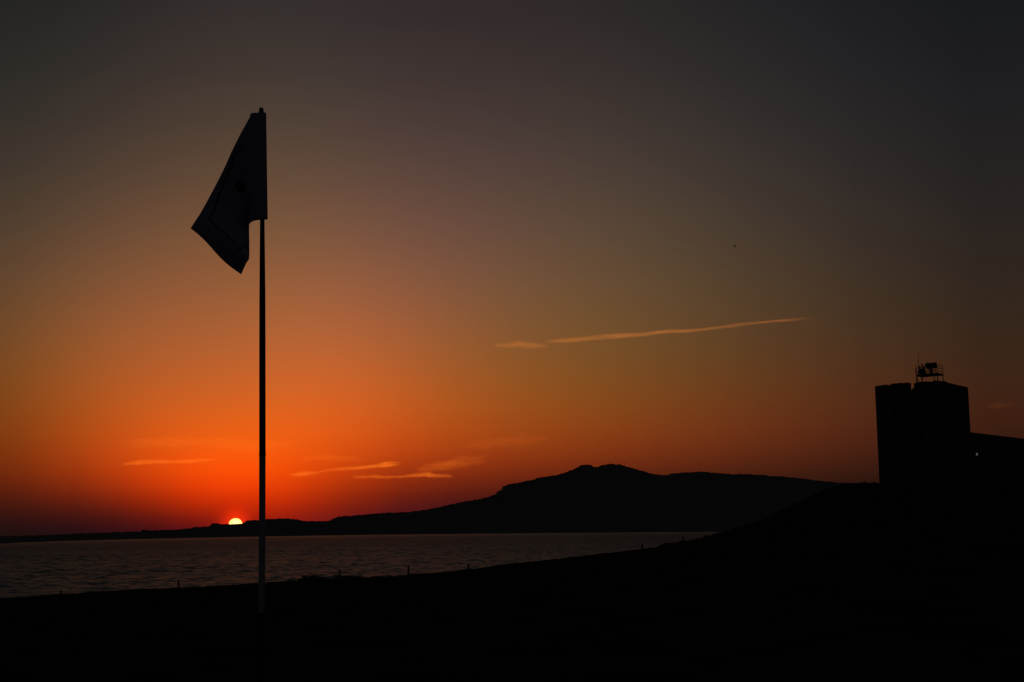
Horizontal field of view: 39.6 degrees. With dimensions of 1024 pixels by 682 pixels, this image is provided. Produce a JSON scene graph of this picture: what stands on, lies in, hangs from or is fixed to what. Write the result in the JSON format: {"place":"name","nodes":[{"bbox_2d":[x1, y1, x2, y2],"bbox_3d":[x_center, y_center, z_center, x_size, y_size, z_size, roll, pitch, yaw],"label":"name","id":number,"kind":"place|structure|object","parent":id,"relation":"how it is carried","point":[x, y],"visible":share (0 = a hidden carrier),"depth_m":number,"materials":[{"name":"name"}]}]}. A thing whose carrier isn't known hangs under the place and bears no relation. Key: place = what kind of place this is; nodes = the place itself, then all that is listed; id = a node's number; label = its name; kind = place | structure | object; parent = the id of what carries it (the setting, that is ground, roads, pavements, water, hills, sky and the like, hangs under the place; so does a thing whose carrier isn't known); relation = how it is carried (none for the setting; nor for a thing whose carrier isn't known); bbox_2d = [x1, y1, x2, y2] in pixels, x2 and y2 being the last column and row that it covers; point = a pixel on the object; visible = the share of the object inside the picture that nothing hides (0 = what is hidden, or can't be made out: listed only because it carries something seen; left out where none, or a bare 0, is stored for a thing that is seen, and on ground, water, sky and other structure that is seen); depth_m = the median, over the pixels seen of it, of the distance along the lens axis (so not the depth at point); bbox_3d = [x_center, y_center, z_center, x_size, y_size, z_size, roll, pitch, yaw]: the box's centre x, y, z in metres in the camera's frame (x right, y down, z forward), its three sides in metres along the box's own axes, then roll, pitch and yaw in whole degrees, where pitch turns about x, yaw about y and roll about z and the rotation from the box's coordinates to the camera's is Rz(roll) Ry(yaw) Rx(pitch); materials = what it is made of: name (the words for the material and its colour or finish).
{"place":"outdoors","nodes":[
{"label":"outdoors","id":0,"kind":"place"},
{"bbox_2d":[0,516,342,543],"bbox_3d":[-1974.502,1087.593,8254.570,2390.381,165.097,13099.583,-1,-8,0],"label":"coast","id":1,"kind":"structure","parent":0,"point":[283,527],"depth_m":7180.99},
{"bbox_2d":[229,518,241,523],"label":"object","id":2,"kind":"object","parent":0,"point":[235,521],"visible":0.47,"depth_m":58260.36,"materials":[{"name":"yellow"}]},
{"bbox_2d":[0,532,722,597],"bbox_3d":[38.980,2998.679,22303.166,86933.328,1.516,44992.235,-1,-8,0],"label":"sea","id":3,"kind":"structure","parent":0,"point":[27,569],"depth_m":573.11,"materials":[{"name":"grey liquid"}]},
{"bbox_2d":[0,482,1023,681],"bbox_3d":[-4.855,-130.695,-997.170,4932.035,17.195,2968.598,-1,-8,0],"label":"ground","id":4,"kind":"structure","parent":0,"point":[885,582],"depth_m":14.98,"materials":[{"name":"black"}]},
{"bbox_2d":[191,107,267,681],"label":"flagstick","id":5,"kind":"object","parent":4,"relation":"on","point":[236,205],"visible":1,"depth_m":4.61,"materials":[{"name":"fabric"}]},
{"bbox_2d":[713,482,877,534],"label":"bank scrub","id":6,"kind":"object","parent":4,"relation":"on","point":[736,528],"visible":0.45,"depth_m":158.82,"materials":[{"name":"black plant"}]},
{"bbox_2d":[875,380,973,485],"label":"castle tower","id":7,"kind":"structure","parent":4,"relation":"on","point":[923,434],"depth_m":189.56,"materials":[{"name":"stone"}]},
{"bbox_2d":[915,364,943,381],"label":"roof platform","id":8,"kind":"structure","parent":7,"relation":"on","point":[937,374],"depth_m":191.48,"materials":[{"name":"metal"}]},
{"bbox_2d":[919,363,925,373],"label":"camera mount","id":9,"kind":"object","parent":8,"relation":"attached to","point":[924,371],"visible":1,"depth_m":191.81,"materials":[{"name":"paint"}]},
{"bbox_2d":[925,362,936,372],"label":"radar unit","id":10,"kind":"object","parent":8,"relation":"on","point":[929,366],"visible":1,"depth_m":191.69,"materials":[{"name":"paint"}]},
{"bbox_2d":[971,432,1023,486],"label":"castle wall","id":11,"kind":"structure","parent":4,"relation":"on","point":[998,461],"depth_m":200.80,"materials":[{"name":"stone"}]},
{"bbox_2d":[0,0,1023,535],"label":"sky","id":12,"kind":"structure","parent":0,"point":[558,195],"materials":[{"name":"orange"}]},
{"bbox_2d":[324,464,854,535],"bbox_3d":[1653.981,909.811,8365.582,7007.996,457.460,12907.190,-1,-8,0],"label":"mountain","id":13,"kind":"structure","parent":0,"point":[604,499],"depth_m":7696.87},
{"bbox_2d":[1,464,824,536],"bbox_3d":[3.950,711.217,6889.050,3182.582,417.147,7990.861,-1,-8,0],"label":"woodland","id":14,"kind":"object","parent":13,"relation":"on","point":[461,502],"visible":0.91,"depth_m":9094.60,"materials":[{"name":"black plant"}]}
]}

